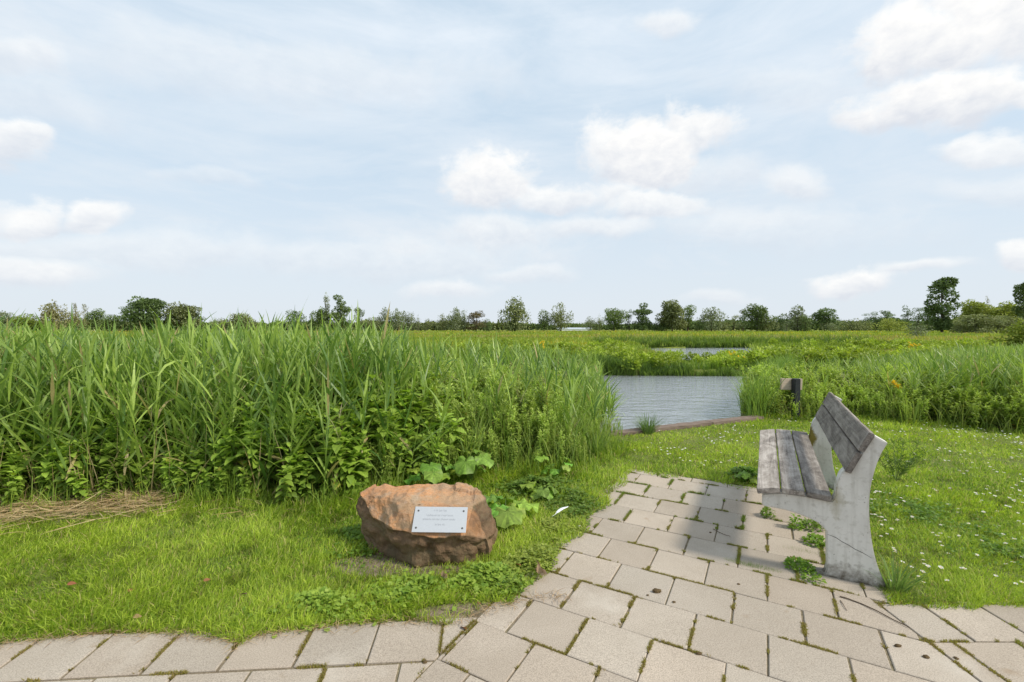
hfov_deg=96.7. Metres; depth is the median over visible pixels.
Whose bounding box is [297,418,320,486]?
nettle
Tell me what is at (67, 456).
nettle
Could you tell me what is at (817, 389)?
bank herb
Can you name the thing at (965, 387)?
bank herb
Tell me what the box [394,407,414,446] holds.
willowherb
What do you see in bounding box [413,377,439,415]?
willowherb
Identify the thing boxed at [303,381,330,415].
nettle
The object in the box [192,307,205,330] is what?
broadleaf tree
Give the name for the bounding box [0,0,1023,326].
sky
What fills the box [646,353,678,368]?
marsh bush
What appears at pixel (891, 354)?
marsh bush
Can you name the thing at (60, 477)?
nettle
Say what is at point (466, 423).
willowherb
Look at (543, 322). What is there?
broadleaf tree
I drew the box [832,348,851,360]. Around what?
marsh bush
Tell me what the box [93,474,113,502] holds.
nettle
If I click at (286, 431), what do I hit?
nettle
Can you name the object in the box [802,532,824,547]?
paving weed
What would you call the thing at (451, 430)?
nettle
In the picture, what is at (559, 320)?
willow tree
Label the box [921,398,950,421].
bank herb
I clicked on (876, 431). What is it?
daisies
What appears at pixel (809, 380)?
bank herb
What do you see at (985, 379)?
bank herb
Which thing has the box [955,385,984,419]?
bank herb
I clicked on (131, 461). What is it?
nettle
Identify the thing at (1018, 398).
bank herb
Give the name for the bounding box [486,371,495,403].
willowherb
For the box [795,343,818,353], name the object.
marsh bush
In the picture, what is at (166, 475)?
nettle
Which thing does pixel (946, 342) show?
marsh bush
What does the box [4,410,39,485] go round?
nettle
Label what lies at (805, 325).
bush
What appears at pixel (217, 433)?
nettle
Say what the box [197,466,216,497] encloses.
nettle
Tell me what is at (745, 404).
bank herb
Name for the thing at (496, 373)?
willowherb
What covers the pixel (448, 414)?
nettle
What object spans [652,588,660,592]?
clod
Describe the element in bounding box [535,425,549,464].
willowherb
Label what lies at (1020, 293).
broadleaf tree
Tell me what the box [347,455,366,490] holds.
nettle
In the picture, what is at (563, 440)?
willowherb
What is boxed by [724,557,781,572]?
joint grass
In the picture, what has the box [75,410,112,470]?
nettle
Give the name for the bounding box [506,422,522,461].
willowherb
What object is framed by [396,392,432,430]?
nettle
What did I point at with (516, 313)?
willow tree
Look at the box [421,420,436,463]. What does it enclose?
nettle
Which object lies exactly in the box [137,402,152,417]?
nettle
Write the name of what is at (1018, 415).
bank herb
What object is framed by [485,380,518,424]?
willowherb
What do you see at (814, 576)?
paving weed
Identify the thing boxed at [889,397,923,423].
yellow iris
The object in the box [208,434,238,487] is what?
nettle
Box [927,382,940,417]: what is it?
bank herb
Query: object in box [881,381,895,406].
bank herb
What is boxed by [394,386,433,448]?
nettle
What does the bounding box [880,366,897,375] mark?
bank herb
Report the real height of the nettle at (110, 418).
0.827 m
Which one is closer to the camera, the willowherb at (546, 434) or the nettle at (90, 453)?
the nettle at (90, 453)
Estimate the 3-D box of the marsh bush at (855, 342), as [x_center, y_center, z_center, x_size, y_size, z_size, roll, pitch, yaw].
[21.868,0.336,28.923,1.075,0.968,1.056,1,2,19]
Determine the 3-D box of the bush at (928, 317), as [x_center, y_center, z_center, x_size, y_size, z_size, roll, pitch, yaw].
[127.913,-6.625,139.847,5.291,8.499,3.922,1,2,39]
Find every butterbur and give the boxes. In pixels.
[404,461,454,484]
[446,449,493,480]
[484,494,538,527]
[520,481,558,500]
[534,455,572,475]
[734,466,757,483]
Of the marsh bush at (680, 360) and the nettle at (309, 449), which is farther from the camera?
the marsh bush at (680, 360)
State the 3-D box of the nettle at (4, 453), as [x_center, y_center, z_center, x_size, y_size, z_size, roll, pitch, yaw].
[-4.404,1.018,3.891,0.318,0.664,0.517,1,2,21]
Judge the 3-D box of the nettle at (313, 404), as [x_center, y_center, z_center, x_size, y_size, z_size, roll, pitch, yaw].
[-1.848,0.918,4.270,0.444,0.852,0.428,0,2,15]
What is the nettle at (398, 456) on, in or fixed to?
on the ground at (478, 612)
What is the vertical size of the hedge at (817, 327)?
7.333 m
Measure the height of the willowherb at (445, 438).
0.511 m
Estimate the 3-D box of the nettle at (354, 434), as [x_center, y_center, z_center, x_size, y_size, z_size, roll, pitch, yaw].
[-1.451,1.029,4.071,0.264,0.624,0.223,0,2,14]
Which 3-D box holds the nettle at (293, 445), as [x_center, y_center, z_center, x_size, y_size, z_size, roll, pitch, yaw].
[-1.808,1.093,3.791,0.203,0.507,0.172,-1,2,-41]
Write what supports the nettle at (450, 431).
on the ground at (478, 612)
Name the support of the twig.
on the pavement
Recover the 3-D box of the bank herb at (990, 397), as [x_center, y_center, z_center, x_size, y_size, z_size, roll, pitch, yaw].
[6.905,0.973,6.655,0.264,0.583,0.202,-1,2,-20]
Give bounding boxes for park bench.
[757,392,886,588]
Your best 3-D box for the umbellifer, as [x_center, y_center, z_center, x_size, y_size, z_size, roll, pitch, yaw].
[3.637,1.104,4.292,0.409,0.455,0.483,0,2,-12]
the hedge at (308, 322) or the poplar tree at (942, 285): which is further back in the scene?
the hedge at (308, 322)
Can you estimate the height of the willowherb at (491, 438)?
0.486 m
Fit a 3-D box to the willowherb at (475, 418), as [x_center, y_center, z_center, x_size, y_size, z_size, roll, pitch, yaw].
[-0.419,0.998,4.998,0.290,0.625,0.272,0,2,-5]
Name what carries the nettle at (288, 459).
on the ground at (478, 612)
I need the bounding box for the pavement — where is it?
[0,469,1023,681]
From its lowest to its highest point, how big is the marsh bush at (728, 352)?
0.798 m
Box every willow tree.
[38,299,73,328]
[62,309,89,329]
[377,307,394,328]
[389,308,406,330]
[401,311,415,329]
[413,317,420,330]
[436,314,448,330]
[445,307,465,330]
[460,310,468,330]
[498,296,530,330]
[550,302,573,330]
[581,319,595,330]
[594,315,602,330]
[697,307,729,331]
[780,304,814,330]
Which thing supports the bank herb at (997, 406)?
on the ground at (478, 612)
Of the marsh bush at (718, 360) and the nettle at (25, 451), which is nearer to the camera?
the nettle at (25, 451)
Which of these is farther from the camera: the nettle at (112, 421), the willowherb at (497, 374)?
the willowherb at (497, 374)
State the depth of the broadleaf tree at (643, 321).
148.81 m
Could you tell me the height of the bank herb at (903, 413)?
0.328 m
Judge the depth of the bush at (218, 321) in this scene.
168.10 m
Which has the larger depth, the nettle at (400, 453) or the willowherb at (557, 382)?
the willowherb at (557, 382)
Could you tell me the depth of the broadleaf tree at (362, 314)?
151.64 m
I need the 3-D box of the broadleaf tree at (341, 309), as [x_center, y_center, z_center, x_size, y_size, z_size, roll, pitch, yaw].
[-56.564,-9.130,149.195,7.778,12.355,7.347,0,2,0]
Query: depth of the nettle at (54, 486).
3.72 m
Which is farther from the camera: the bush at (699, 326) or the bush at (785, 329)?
the bush at (699, 326)
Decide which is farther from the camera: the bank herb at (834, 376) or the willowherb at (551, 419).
the bank herb at (834, 376)
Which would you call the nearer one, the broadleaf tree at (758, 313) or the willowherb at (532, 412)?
the willowherb at (532, 412)
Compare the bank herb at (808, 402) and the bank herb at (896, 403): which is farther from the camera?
the bank herb at (808, 402)
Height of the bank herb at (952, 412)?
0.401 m
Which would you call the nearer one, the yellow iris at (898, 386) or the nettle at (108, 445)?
the nettle at (108, 445)
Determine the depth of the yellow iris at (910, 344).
15.29 m
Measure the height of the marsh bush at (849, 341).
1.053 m
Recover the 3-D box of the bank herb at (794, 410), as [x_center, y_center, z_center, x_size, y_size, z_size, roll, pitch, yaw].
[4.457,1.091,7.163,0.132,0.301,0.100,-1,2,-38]
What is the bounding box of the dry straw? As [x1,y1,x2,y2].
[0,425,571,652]
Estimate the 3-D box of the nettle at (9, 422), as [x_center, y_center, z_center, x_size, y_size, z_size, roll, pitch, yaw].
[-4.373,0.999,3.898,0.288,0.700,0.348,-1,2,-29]
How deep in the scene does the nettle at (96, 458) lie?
3.92 m
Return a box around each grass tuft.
[187,477,215,505]
[579,424,613,456]
[630,411,665,433]
[868,553,932,592]
[873,581,933,607]
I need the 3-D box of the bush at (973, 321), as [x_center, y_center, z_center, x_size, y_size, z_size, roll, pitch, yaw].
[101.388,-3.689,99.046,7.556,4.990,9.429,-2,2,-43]
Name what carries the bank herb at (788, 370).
on the ground at (478, 612)
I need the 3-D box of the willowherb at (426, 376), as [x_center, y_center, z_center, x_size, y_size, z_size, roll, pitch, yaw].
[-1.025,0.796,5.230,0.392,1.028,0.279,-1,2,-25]
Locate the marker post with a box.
[780,378,802,416]
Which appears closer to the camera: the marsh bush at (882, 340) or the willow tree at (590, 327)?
the marsh bush at (882, 340)
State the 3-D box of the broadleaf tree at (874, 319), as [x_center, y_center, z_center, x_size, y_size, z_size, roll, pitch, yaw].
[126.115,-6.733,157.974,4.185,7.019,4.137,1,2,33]
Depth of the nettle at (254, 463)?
3.80 m
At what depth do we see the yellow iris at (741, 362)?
15.71 m
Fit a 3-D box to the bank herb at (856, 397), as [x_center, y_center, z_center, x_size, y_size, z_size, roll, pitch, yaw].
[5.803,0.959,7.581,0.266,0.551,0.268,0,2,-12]
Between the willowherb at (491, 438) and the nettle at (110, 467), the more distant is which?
the willowherb at (491, 438)
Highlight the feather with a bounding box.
[553,506,567,515]
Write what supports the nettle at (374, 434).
on the ground at (478, 612)
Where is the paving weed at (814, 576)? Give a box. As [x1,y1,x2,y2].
[800,571,826,583]
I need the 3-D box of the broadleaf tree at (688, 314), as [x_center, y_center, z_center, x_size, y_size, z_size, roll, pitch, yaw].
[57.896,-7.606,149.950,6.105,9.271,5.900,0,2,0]
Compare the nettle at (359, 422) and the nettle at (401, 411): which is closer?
the nettle at (359, 422)
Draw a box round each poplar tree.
[82,304,88,329]
[323,295,331,324]
[923,276,961,332]
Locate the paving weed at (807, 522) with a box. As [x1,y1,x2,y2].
[800,517,823,531]
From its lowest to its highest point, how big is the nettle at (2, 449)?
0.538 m
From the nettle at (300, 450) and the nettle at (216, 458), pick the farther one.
the nettle at (216, 458)
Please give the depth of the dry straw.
3.51 m
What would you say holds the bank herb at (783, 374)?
on the ground at (478, 612)
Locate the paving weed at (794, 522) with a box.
[786,513,803,530]
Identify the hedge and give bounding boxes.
[12,319,138,330]
[127,320,314,330]
[314,319,509,330]
[518,322,667,329]
[661,318,796,330]
[791,317,955,330]
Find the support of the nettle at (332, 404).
on the ground at (478, 612)
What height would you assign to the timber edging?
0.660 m
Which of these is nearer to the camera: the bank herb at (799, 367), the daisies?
the daisies
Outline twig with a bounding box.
[840,596,909,627]
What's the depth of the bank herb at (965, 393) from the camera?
6.76 m
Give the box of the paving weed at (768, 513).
[760,506,775,518]
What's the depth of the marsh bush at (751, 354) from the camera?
16.05 m
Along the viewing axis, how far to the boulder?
2.83 m
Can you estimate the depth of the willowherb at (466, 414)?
4.78 m
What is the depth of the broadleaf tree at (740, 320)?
159.74 m
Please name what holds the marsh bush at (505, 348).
on the ground at (478, 612)
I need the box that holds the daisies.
[648,418,1021,451]
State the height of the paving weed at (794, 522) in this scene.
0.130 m
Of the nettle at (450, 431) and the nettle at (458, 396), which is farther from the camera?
the nettle at (458, 396)
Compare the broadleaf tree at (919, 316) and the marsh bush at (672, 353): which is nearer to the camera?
the marsh bush at (672, 353)
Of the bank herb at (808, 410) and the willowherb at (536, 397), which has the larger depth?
the bank herb at (808, 410)
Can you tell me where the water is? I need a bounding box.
[600,347,750,430]
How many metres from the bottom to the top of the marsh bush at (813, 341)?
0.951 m
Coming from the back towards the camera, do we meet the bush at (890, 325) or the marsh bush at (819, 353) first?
the bush at (890, 325)
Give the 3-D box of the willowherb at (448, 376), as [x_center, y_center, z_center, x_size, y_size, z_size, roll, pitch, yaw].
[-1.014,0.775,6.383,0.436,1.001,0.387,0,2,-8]
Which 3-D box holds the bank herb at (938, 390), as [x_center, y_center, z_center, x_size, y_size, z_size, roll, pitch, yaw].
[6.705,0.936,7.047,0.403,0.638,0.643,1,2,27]
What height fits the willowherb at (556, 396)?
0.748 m
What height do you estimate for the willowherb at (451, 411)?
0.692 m
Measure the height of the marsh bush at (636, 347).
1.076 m
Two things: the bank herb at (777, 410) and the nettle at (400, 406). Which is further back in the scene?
the bank herb at (777, 410)
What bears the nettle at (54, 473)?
on the ground at (478, 612)
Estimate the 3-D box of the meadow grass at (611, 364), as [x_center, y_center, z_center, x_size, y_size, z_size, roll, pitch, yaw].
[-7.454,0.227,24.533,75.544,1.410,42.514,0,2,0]
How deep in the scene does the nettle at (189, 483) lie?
3.81 m
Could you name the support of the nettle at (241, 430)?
on the ground at (478, 612)
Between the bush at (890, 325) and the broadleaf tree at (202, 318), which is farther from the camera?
the broadleaf tree at (202, 318)
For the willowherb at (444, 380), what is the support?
on the ground at (478, 612)
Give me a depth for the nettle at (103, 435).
3.98 m
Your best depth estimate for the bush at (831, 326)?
139.91 m
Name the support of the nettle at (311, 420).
on the ground at (478, 612)
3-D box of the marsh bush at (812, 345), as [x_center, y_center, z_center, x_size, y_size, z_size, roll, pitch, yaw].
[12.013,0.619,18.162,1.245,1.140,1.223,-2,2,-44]
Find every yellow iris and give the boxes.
[733,355,748,370]
[878,380,925,414]
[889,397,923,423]
[907,342,928,354]
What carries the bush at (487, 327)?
on the ground at (478, 612)
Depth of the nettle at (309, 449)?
3.87 m
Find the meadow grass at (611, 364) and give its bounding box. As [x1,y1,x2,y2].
[0,332,1023,515]
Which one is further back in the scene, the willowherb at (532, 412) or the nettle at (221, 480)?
the willowherb at (532, 412)
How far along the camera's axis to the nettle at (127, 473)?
3.98 m
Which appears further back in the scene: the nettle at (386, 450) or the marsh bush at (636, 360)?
the marsh bush at (636, 360)
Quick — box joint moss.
[11,468,1023,681]
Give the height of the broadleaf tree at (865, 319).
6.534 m
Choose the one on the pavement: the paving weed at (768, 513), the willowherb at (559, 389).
the paving weed at (768, 513)
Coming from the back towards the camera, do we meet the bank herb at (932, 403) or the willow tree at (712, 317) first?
the willow tree at (712, 317)
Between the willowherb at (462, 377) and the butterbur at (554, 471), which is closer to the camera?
the butterbur at (554, 471)
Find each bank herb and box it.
[740,365,763,381]
[740,386,754,414]
[745,369,759,384]
[754,363,771,373]
[763,392,774,412]
[768,387,780,411]
[768,391,795,419]
[771,367,800,378]
[771,379,783,407]
[776,368,787,394]
[780,376,790,409]
[782,360,800,374]
[792,371,815,386]
[792,401,799,419]
[796,361,809,375]
[800,371,817,395]
[802,388,815,412]
[802,394,823,414]
[805,405,810,420]
[810,393,821,413]
[810,399,818,416]
[812,380,826,409]
[815,373,835,387]
[816,365,836,382]
[816,388,822,412]
[818,364,834,384]
[819,367,841,386]
[823,382,838,395]
[829,383,837,394]
[832,367,854,388]
[835,374,848,394]
[836,381,849,406]
[837,392,847,406]
[839,383,853,408]
[841,374,854,408]
[841,378,855,400]
[841,385,852,405]
[843,363,859,380]
[847,364,865,386]
[849,399,859,414]
[850,381,872,408]
[850,382,868,411]
[855,375,870,399]
[856,398,864,414]
[857,387,865,412]
[861,371,880,392]
[861,399,869,415]
[862,389,882,412]
[862,393,874,414]
[864,388,888,413]
[869,377,889,410]
[870,398,891,418]
[871,380,885,411]
[875,390,885,415]
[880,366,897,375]
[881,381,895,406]
[882,375,894,399]
[885,363,913,371]
[892,387,917,418]
[892,394,906,419]
[892,402,912,422]
[895,367,917,395]
[899,400,912,420]
[901,386,916,410]
[903,384,912,404]
[914,383,958,421]
[915,396,932,420]
[917,390,954,417]
[918,368,936,407]
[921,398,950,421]
[923,392,963,421]
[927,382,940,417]
[932,381,968,419]
[936,382,950,418]
[940,397,971,421]
[941,390,953,420]
[943,380,955,397]
[945,368,973,387]
[947,402,978,424]
[948,390,980,420]
[951,388,976,421]
[953,380,978,396]
[953,383,976,418]
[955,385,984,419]
[957,391,999,424]
[966,406,998,428]
[967,399,991,427]
[973,365,999,395]
[973,388,994,421]
[977,378,995,408]
[977,400,1017,430]
[988,395,1008,426]
[989,392,1013,427]
[997,373,1020,408]
[998,390,1020,427]
[999,383,1023,425]
[1001,404,1023,429]
[1005,370,1018,396]
[1008,397,1023,429]
[1010,391,1023,425]
[1011,396,1022,429]
[1014,388,1023,425]
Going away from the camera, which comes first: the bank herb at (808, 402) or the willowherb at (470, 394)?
the willowherb at (470, 394)
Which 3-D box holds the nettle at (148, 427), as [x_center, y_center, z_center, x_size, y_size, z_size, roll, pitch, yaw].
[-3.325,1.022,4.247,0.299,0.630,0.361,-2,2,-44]
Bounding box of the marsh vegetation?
[11,330,1022,359]
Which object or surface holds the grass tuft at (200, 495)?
on the ground at (478, 612)
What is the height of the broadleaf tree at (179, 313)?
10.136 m
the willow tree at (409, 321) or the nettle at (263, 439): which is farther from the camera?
the willow tree at (409, 321)
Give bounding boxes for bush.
[0,310,23,329]
[12,313,47,330]
[97,314,126,331]
[208,318,229,330]
[226,313,259,329]
[309,306,329,330]
[363,317,383,330]
[421,319,433,330]
[454,340,476,349]
[458,344,477,354]
[482,319,491,330]
[491,343,518,356]
[505,317,518,330]
[508,342,530,354]
[529,344,561,354]
[544,342,561,349]
[554,340,567,349]
[561,342,580,347]
[576,346,605,356]
[587,341,600,346]
[601,338,614,344]
[601,342,622,352]
[607,340,620,345]
[611,347,652,362]
[614,341,627,346]
[615,345,648,360]
[621,350,647,369]
[623,339,639,347]
[646,320,671,330]
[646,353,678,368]
[648,349,668,358]
[661,351,678,364]
[668,358,688,366]
[669,349,687,360]
[684,352,698,360]
[689,317,705,330]
[690,354,705,364]
[700,352,713,361]
[705,353,744,368]
[718,322,731,330]
[720,349,741,356]
[725,352,750,368]
[743,348,768,364]
[746,346,772,366]
[753,346,783,362]
[757,317,779,331]
[758,314,790,330]
[766,338,778,344]
[768,345,801,359]
[772,350,798,360]
[779,321,789,331]
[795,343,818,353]
[796,346,836,366]
[798,315,815,330]
[800,338,818,346]
[806,343,822,350]
[820,321,841,331]
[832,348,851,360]
[837,318,872,330]
[840,337,859,344]
[840,348,878,365]
[844,344,870,358]
[849,339,862,345]
[858,337,879,346]
[870,317,911,331]
[876,341,902,349]
[879,350,903,361]
[880,338,893,344]
[890,338,909,344]
[892,336,917,342]
[896,343,928,350]
[903,342,920,347]
[905,322,932,335]
[918,340,931,345]
[919,308,937,331]
[923,346,939,352]
[939,341,960,346]
[948,313,1008,332]
[951,299,992,331]
[956,339,981,347]
[957,336,973,342]
[983,318,1023,347]
[986,300,1020,327]
[988,315,1023,333]
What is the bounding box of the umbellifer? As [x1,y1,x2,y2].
[878,433,928,479]
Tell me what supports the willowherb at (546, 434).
on the ground at (478, 612)
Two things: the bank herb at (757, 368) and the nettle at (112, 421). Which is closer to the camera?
the nettle at (112, 421)
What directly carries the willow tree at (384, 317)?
on the ground at (478, 612)
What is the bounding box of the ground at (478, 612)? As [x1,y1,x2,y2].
[0,328,1023,681]
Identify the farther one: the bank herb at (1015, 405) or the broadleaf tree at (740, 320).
the broadleaf tree at (740, 320)
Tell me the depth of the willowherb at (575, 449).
4.68 m
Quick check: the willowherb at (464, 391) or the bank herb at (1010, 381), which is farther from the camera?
the bank herb at (1010, 381)
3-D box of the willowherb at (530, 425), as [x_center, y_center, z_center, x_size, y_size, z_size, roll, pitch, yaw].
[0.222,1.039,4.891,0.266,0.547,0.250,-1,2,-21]
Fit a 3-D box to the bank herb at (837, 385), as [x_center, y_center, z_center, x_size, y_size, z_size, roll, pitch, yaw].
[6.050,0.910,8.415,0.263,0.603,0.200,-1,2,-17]
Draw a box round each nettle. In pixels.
[0,419,19,474]
[0,442,14,494]
[0,445,32,495]
[0,449,33,499]
[0,461,28,500]
[1,481,23,506]
[2,422,28,476]
[3,469,24,509]
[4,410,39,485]
[8,429,58,486]
[10,423,37,486]
[21,426,59,492]
[28,426,77,466]
[32,451,56,498]
[36,449,57,495]
[37,436,65,486]
[41,449,82,494]
[42,403,89,449]
[46,467,66,500]
[47,438,69,460]
[47,438,79,497]
[53,463,81,501]
[54,440,80,474]
[57,440,85,497]
[66,467,91,501]
[71,409,113,471]
[73,436,102,490]
[75,401,139,449]
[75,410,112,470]
[75,421,100,476]
[89,442,115,486]
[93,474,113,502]
[95,416,128,472]
[97,443,132,493]
[99,426,143,484]
[105,405,128,453]
[107,433,139,490]
[118,425,153,482]
[130,430,173,483]
[135,454,156,493]
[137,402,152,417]
[138,406,198,440]
[138,429,168,471]
[139,410,185,468]
[140,420,166,476]
[142,458,160,493]
[146,408,174,481]
[157,451,179,490]
[158,457,180,497]
[161,421,200,472]
[169,436,197,481]
[171,450,206,493]
[172,461,195,498]
[173,415,200,459]
[181,466,196,496]
[184,412,211,473]
[187,444,217,487]
[196,438,217,483]
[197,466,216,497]
[207,381,262,435]
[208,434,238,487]
[209,427,251,488]
[210,410,253,478]
[212,399,242,439]
[213,466,227,501]
[216,443,243,489]
[218,433,278,485]
[225,447,246,493]
[226,428,244,472]
[233,401,283,441]
[235,428,285,480]
[236,417,261,481]
[236,418,274,492]
[236,466,251,500]
[243,430,280,489]
[247,441,281,497]
[261,413,317,458]
[267,420,298,485]
[271,436,290,490]
[272,442,313,500]
[275,413,314,458]
[275,462,301,507]
[283,397,309,432]
[284,394,318,434]
[285,453,315,501]
[286,441,306,498]
[288,445,311,503]
[294,413,349,493]
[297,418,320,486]
[298,405,321,443]
[300,430,337,491]
[302,407,323,438]
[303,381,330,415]
[311,439,341,499]
[312,429,371,499]
[313,414,352,493]
[314,394,357,444]
[320,372,361,419]
[329,377,379,420]
[331,408,370,448]
[334,441,363,494]
[336,373,383,428]
[337,408,398,483]
[338,421,365,482]
[338,427,356,489]
[346,408,379,476]
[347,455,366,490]
[350,439,372,487]
[357,369,402,407]
[358,394,399,453]
[364,406,390,448]
[364,407,393,481]
[365,398,397,474]
[372,426,397,474]
[387,398,421,460]
[388,433,413,482]
[390,398,411,422]
[391,427,407,472]
[393,366,415,391]
[394,385,413,420]
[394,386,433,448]
[394,421,418,474]
[396,390,411,416]
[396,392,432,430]
[409,399,431,434]
[412,423,429,453]
[413,433,430,478]
[416,383,438,403]
[420,404,452,441]
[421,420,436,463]
[425,370,445,396]
[427,432,449,471]
[428,441,449,472]
[430,413,454,453]
[435,421,460,449]
[442,417,466,448]
[443,419,465,460]
[449,390,463,415]
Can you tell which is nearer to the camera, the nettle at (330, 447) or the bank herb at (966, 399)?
the nettle at (330, 447)
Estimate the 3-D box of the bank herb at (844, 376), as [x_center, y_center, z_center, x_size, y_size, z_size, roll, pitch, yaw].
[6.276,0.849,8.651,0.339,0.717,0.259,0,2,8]
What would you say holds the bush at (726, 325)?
on the ground at (478, 612)
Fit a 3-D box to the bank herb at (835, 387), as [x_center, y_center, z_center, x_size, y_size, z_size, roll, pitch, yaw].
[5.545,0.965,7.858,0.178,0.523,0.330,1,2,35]
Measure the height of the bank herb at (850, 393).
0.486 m
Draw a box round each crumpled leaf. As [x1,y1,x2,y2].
[440,569,447,577]
[536,560,547,575]
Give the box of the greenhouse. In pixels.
[556,328,588,330]
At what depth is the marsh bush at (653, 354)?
17.38 m
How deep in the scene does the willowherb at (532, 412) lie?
4.86 m
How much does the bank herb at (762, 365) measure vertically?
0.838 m
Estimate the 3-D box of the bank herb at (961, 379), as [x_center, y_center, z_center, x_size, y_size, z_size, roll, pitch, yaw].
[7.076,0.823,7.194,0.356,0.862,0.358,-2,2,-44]
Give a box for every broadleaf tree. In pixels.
[84,308,105,330]
[115,306,133,330]
[116,296,173,330]
[161,301,205,330]
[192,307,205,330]
[284,310,306,329]
[327,294,353,329]
[353,308,366,328]
[464,310,486,330]
[537,309,553,330]
[599,307,628,330]
[624,310,631,330]
[631,302,652,330]
[655,299,687,331]
[682,304,696,330]
[727,315,738,329]
[736,309,747,330]
[739,303,772,330]
[810,307,839,330]
[861,314,869,328]
[868,312,882,330]
[878,310,896,330]
[900,305,915,330]
[912,307,925,327]
[1011,282,1023,329]
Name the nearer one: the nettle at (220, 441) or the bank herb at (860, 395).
the nettle at (220, 441)
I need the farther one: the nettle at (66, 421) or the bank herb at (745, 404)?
the bank herb at (745, 404)
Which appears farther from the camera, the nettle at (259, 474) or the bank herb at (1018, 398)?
the bank herb at (1018, 398)
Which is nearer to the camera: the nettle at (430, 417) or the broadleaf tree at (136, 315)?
the nettle at (430, 417)
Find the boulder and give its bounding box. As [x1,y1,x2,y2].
[356,482,497,567]
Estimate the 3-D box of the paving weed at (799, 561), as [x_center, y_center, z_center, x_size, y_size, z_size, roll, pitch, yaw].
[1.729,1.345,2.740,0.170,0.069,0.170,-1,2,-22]
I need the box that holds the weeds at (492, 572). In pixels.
[209,447,1023,637]
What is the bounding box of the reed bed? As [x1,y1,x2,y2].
[0,298,1023,503]
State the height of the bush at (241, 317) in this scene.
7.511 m
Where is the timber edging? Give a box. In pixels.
[592,415,763,437]
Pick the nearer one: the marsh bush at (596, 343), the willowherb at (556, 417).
the willowherb at (556, 417)
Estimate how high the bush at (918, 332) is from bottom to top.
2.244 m
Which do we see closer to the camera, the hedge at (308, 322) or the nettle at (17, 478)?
the nettle at (17, 478)
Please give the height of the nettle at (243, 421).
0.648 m
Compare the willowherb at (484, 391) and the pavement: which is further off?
the willowherb at (484, 391)
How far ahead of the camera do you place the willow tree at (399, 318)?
154.85 m
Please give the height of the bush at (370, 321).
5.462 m
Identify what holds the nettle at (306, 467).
on the ground at (478, 612)
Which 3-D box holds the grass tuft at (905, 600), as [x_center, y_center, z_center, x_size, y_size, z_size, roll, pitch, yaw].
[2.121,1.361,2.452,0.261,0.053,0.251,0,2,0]
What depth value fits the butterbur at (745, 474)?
4.28 m
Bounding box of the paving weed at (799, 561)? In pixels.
[783,555,816,575]
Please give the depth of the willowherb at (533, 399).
5.43 m
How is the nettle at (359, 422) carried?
on the ground at (478, 612)
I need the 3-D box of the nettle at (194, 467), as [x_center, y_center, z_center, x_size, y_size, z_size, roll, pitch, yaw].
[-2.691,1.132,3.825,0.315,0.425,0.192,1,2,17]
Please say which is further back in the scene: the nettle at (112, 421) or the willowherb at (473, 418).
the willowherb at (473, 418)
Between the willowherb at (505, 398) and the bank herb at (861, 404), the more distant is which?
the bank herb at (861, 404)
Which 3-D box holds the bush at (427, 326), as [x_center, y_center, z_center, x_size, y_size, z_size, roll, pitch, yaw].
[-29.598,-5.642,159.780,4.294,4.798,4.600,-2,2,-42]
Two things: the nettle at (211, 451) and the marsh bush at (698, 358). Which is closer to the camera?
the nettle at (211, 451)
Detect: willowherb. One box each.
[369,440,394,484]
[371,445,393,485]
[372,439,381,479]
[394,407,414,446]
[401,413,418,448]
[407,434,421,474]
[409,390,442,426]
[410,353,442,386]
[411,369,431,390]
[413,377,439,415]
[423,430,430,462]
[424,403,451,429]
[429,372,458,415]
[433,401,460,434]
[439,363,462,408]
[441,362,453,389]
[442,425,452,472]
[444,441,455,469]
[448,356,465,384]
[448,399,464,455]
[449,399,471,447]
[451,417,469,456]
[452,371,469,388]
[455,375,472,416]
[456,418,464,455]
[459,398,471,454]
[462,376,479,428]
[464,427,481,454]
[466,396,487,455]
[467,436,477,456]
[469,359,496,410]
[469,405,486,446]
[471,382,486,433]
[472,374,493,419]
[475,390,492,451]
[477,365,493,400]
[482,424,495,471]
[483,395,507,455]
[484,364,508,404]
[485,370,505,437]
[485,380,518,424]
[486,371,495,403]
[487,392,514,454]
[487,432,500,465]
[487,443,500,469]
[488,380,507,437]
[490,403,513,451]
[491,408,516,464]
[501,437,514,466]
[504,409,521,459]
[506,395,528,443]
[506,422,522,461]
[507,371,529,423]
[508,375,527,407]
[508,438,517,472]
[509,370,537,419]
[511,390,531,444]
[516,416,533,460]
[517,407,536,451]
[519,382,545,422]
[521,389,537,426]
[521,408,543,456]
[523,414,543,459]
[526,399,537,416]
[529,391,541,434]
[530,368,550,393]
[531,448,541,470]
[532,383,548,423]
[534,411,549,455]
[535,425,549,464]
[538,429,555,464]
[539,380,552,414]
[541,372,562,394]
[542,403,563,436]
[543,405,556,442]
[544,415,557,459]
[547,402,564,439]
[550,380,566,399]
[551,382,565,409]
[551,389,567,424]
[553,426,571,459]
[556,421,572,454]
[557,430,564,462]
[568,440,578,461]
[570,432,580,462]
[576,435,584,457]
[583,436,588,458]
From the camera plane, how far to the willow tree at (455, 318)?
156.80 m
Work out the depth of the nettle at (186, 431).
4.23 m
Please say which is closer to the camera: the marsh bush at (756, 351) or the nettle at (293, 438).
the nettle at (293, 438)
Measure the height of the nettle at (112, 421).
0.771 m

